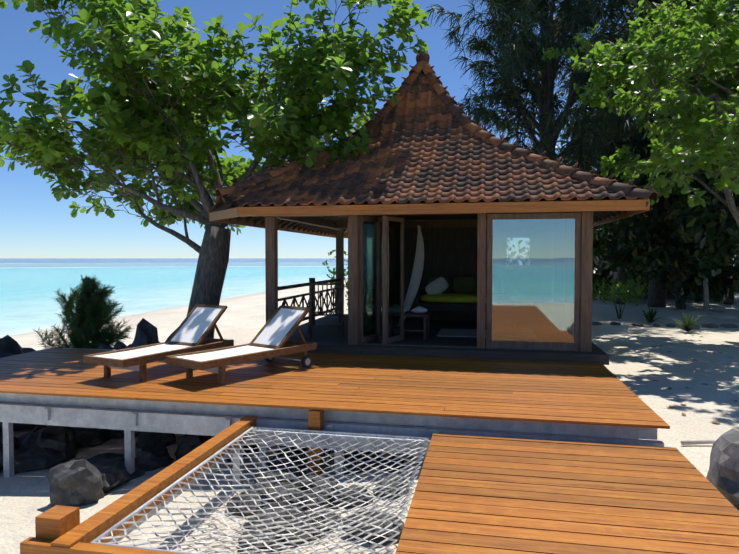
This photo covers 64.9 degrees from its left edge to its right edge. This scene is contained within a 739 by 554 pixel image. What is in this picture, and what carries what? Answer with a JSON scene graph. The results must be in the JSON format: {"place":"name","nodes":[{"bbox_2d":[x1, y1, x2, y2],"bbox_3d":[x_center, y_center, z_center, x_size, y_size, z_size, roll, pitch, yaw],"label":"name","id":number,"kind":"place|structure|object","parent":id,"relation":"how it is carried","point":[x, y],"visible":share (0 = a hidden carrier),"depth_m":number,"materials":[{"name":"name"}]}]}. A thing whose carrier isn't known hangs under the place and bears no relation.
{"place":"outdoors","nodes":[
{"label":"outdoors","id":0,"kind":"place"},
{"bbox_2d":[0,258,733,336],"bbox_3d":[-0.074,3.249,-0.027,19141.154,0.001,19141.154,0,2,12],"label":"sea water","id":1,"kind":"structure","parent":0,"point":[28,288],"depth_m":84.75,"materials":[{"name":"blue liquid"}]},
{"bbox_2d":[0,0,736,257],"label":"sky","id":2,"kind":"structure","parent":0,"point":[33,224],"materials":[{"name":"blue"}]},
{"bbox_2d":[0,269,738,553],"bbox_3d":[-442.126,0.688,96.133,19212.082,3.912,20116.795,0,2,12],"label":"sand ground","id":3,"kind":"structure","parent":0,"point":[637,363],"depth_m":8.34,"materials":[{"name":"beige sand"}]},
{"bbox_2d":[34,274,131,348],"bbox_3d":[-5.530,1.214,11.449,1.545,2.541,1.831,0,2,12],"label":"shrub","id":4,"kind":"object","parent":3,"relation":"on","point":[87,317],"visible":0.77,"depth_m":11.22,"materials":[{"name":"green plant"}]},
{"bbox_2d":[0,318,423,553],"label":"rocks","id":5,"kind":"object","parent":3,"relation":"on","point":[81,482],"visible":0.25,"depth_m":6.09,"materials":[{"name":"grey stone"}]},
{"bbox_2d":[0,0,431,344],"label":"tree","id":6,"kind":"object","parent":3,"relation":"on","point":[164,113],"visible":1,"depth_m":10.72,"materials":[{"name":"green plant"}]},
{"bbox_2d":[0,348,663,541],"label":"deck support frame","id":7,"kind":"object","parent":3,"relation":"on","point":[165,417],"visible":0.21,"depth_m":6.16,"materials":[{"name":"grey concrete"}]},
{"bbox_2d":[20,410,323,553],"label":"wooden beam","id":8,"kind":"structure","parent":7,"relation":"on","point":[59,529],"depth_m":3.89,"materials":[{"name":"brown wood"}]},
{"bbox_2d":[90,426,429,553],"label":"net rope border","id":9,"kind":"object","parent":8,"relation":"attached to","point":[137,510],"visible":0.69,"depth_m":4.69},
{"bbox_2d":[98,427,429,553],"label":"net hammock","id":10,"kind":"object","parent":9,"relation":"attached to","point":[411,483],"visible":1,"depth_m":4.41,"materials":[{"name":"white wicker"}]},
{"bbox_2d":[0,348,669,428],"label":"deck","id":11,"kind":"structure","parent":7,"relation":"on","point":[591,393],"depth_m":6.96,"materials":[{"name":"brown wood"}]},
{"bbox_2d":[83,304,233,381],"bbox_3d":[-2.781,0.857,7.901,0.720,0.830,1.960,1,2,28],"label":"lounge chair","id":12,"kind":"object","parent":11,"relation":"on","point":[194,328],"visible":0.96,"depth_m":8.05,"materials":[{"name":"white fabric"}]},
{"bbox_2d":[165,305,316,385],"bbox_3d":[-1.635,0.863,7.718,0.798,0.830,1.960,1,2,37],"label":"lounge chair","id":13,"kind":"object","parent":11,"relation":"on","point":[269,341],"visible":1,"depth_m":7.86,"materials":[{"name":"white fabric"}]},
{"bbox_2d":[248,314,608,364],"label":"hut floor","id":14,"kind":"structure","parent":11,"relation":"on","point":[328,339],"depth_m":9.37,"materials":[{"name":"brown wood"}]},
{"bbox_2d":[278,278,339,324],"bbox_3d":[-1.187,0.517,12.061,0.100,1.000,4.464,0,2,12],"label":"veranda railing","id":15,"kind":"object","parent":14,"relation":"on","point":[294,297],"visible":0.54,"depth_m":12.00,"materials":[{"name":"brown wood"}]},
{"bbox_2d":[308,283,343,337],"bbox_3d":[-0.794,0.583,10.557,0.600,0.970,0.672,0,2,-8],"label":"chair","id":16,"kind":"object","parent":14,"relation":"on","point":[339,314],"visible":1,"depth_m":10.29,"materials":[{"name":"brown wood"}]},
{"bbox_2d":[381,311,431,339],"bbox_3d":[0.650,0.853,10.341,0.850,0.440,0.650,0,2,12],"label":"coffee table","id":17,"kind":"object","parent":14,"relation":"on","point":[424,328],"visible":0.6,"depth_m":10.08,"materials":[{"name":"brown wood"}]},
{"bbox_2d":[389,305,427,312],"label":"table shells","id":18,"kind":"object","parent":17,"relation":"on","point":[419,309],"visible":0.65,"depth_m":10.29,"materials":[{"name":"white ceramic"}]},
{"bbox_2d":[415,283,517,325],"bbox_3d":[2.089,0.578,12.515,2.100,0.850,1.000,0,2,12],"label":"daybed","id":19,"kind":"object","parent":14,"relation":"on","point":[455,307],"visible":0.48,"depth_m":12.15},
{"bbox_2d":[420,276,513,302],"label":"bed cushions","id":20,"kind":"object","parent":19,"relation":"on","point":[437,288],"visible":0.77,"depth_m":12.48,"materials":[{"name":"green fabric"}]},
{"bbox_2d":[358,213,581,350],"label":"house door frames","id":21,"kind":"structure","parent":14,"relation":"on","point":[384,339],"depth_m":9.29,"materials":[{"name":"brown wood"}]},
{"bbox_2d":[363,219,574,342],"bbox_3d":[0.751,0.009,10.418,2.452,1.919,5.173,-1,2,-30],"label":"window glass","id":22,"kind":"object","parent":21,"relation":"in","point":[369,299],"visible":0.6,"depth_m":8.96,"materials":[{"name":"clear glass"}]},
{"bbox_2d":[437,328,536,338],"bbox_3d":[2.176,1.051,10.828,1.750,0.011,1.100,0,2,12],"label":"rug","id":23,"kind":"object","parent":14,"relation":"on","point":[458,332],"visible":0.64,"depth_m":10.77,"materials":[{"name":"fabric"}]},
{"bbox_2d":[395,433,738,553],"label":"deck walkway","id":24,"kind":"structure","parent":7,"relation":"on","point":[485,495],"depth_m":4.07,"materials":[{"name":"brown wood"}]},
{"bbox_2d":[322,250,381,309],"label":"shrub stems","id":25,"kind":"object","parent":3,"relation":"on","point":[333,272],"visible":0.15,"depth_m":15.17,"materials":[{"name":"green plant"}]},
{"bbox_2d":[264,211,594,351],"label":"wooden posts","id":26,"kind":"object","parent":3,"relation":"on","point":[351,225],"visible":0.5,"depth_m":9.44,"materials":[{"name":"brown wood"}]},
{"bbox_2d":[374,225,375,328],"bbox_3d":[0.155,0.021,10.390,0.120,2.000,0.152,0,2,12],"label":"gathered curtain","id":27,"kind":"object","parent":26,"relation":"attached to","point":[375,275],"depth_m":10.34,"materials":[{"name":"fabric"}]},
{"bbox_2d":[398,225,423,325],"bbox_3d":[0.849,-0.021,11.830,0.525,2.050,0.040,0,2,12],"label":"curtain","id":28,"kind":"object","parent":26,"relation":"attached to","point":[415,279],"visible":0.9,"depth_m":11.79,"materials":[{"name":"white fabric"}]},
{"bbox_2d":[212,70,650,235],"bbox_3d":[1.423,-2.778,13.798,7.234,3.268,10.234,0,2,12],"label":"roof frame","id":29,"kind":"object","parent":26,"relation":"on","point":[225,203],"visible":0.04,"depth_m":10.61,"materials":[{"name":"brown wood"}]},
{"bbox_2d":[209,199,649,237],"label":"roof fascia","id":30,"kind":"structure","parent":29,"relation":"attached to","point":[632,207],"depth_m":8.83,"materials":[{"name":"brown wood"}]},
{"bbox_2d":[210,73,650,212],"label":"roof tiles","id":31,"kind":"object","parent":29,"relation":"on","point":[426,145],"visible":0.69,"depth_m":9.88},
{"bbox_2d":[416,49,429,62],"bbox_3d":[1.124,-4.732,12.265,0.300,0.400,0.300,0,2,12],"label":"roof finial","id":32,"kind":"object","parent":31,"relation":"on","point":[422,56],"visible":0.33,"depth_m":12.16,"materials":[{"name":"brown ceramic"}]},
{"bbox_2d":[216,61,657,200],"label":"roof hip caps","id":33,"kind":"object","parent":31,"relation":"on","point":[468,123],"visible":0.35,"depth_m":10.41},
{"bbox_2d":[506,238,529,265],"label":"window reflection","id":34,"kind":"object","parent":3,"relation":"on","point":[514,252],"depth_m":13.66,"materials":[{"name":"white plant"}]},
{"bbox_2d":[426,0,678,233],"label":"tree","id":35,"kind":"object","parent":3,"relation":"on","point":[519,59],"visible":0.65,"depth_m":19.30,"materials":[{"name":"green plant"}]},
{"bbox_2d":[592,279,603,301],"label":"shrub stems","id":36,"kind":"object","parent":3,"relation":"on","point":[594,291],"visible":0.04,"depth_m":19.45,"materials":[{"name":"green plant"}]},
{"bbox_2d":[493,4,738,309],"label":"trees","id":37,"kind":"object","parent":3,"relation":"on","point":[710,256],"visible":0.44,"depth_m":20.97,"materials":[{"name":"green plant"}]},
{"bbox_2d":[594,275,649,318],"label":"shrub stems","id":38,"kind":"object","parent":3,"relation":"on","point":[625,295],"visible":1,"depth_m":18.09,"materials":[{"name":"green plant"}]},
{"bbox_2d":[524,0,738,306],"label":"tree","id":39,"kind":"object","parent":3,"relation":"on","point":[656,297],"visible":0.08,"depth_m":22.26,"materials":[{"name":"green plant"}]},
{"bbox_2d":[540,0,738,226],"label":"tree","id":40,"kind":"object","parent":3,"relation":"on","point":[712,58],"visible":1,"depth_m":11.18,"materials":[{"name":"green plant"}]},
{"bbox_2d":[638,306,666,322],"bbox_3d":[8.193,1.063,16.916,1.058,0.536,1.081,-2,2,-42],"label":"agave","id":41,"kind":"object","parent":3,"relation":"on","point":[649,316],"visible":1,"depth_m":16.88,"materials":[{"name":"green plant"}]},
{"bbox_2d":[592,322,738,510],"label":"rocks","id":42,"kind":"object","parent":3,"relation":"on","point":[722,476],"visible":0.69,"depth_m":4.55,"materials":[{"name":"grey stone"}]},
{"bbox_2d":[597,333,736,423],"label":"dead leaves","id":43,"kind":"object","parent":3,"relation":"on","point":[684,414],"visible":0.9,"depth_m":8.75,"materials":[{"name":"brown plant"}]},
{"bbox_2d":[607,204,736,250],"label":"hut roof","id":44,"kind":"structure","parent":3,"relation":"on","point":[667,221],"depth_m":26.86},
{"bbox_2d":[669,312,711,331],"bbox_3d":[8.245,1.107,14.943,1.062,0.587,0.934,1,2,31],"label":"agave","id":45,"kind":"object","parent":3,"relation":"on","point":[688,325],"visible":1,"depth_m":14.92,"materials":[{"name":"green plant"}]},
{"bbox_2d":[681,440,715,444],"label":"concrete beam","id":46,"kind":"structure","parent":3,"relation":"on","point":[691,442],"depth_m":5.92,"materials":[{"name":"grey concrete"}]},
{"bbox_2d":[703,278,708,311],"bbox_3d":[11.887,0.761,20.531,0.189,1.509,0.169,1,2,34],"label":"trunk","id":47,"kind":"object","parent":3,"relation":"on","point":[706,298],"visible":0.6,"depth_m":20.46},
{"bbox_2d":[386,213,574,341],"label":"plank walls","id":48,"kind":"structure","parent":0,"point":[451,252],"depth_m":13.04,"materials":[{"name":"brown wood"}]},
{"bbox_2d":[608,251,720,299],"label":"hut walls","id":49,"kind":"structure","parent":0,"point":[671,296],"depth_m":26.66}
]}

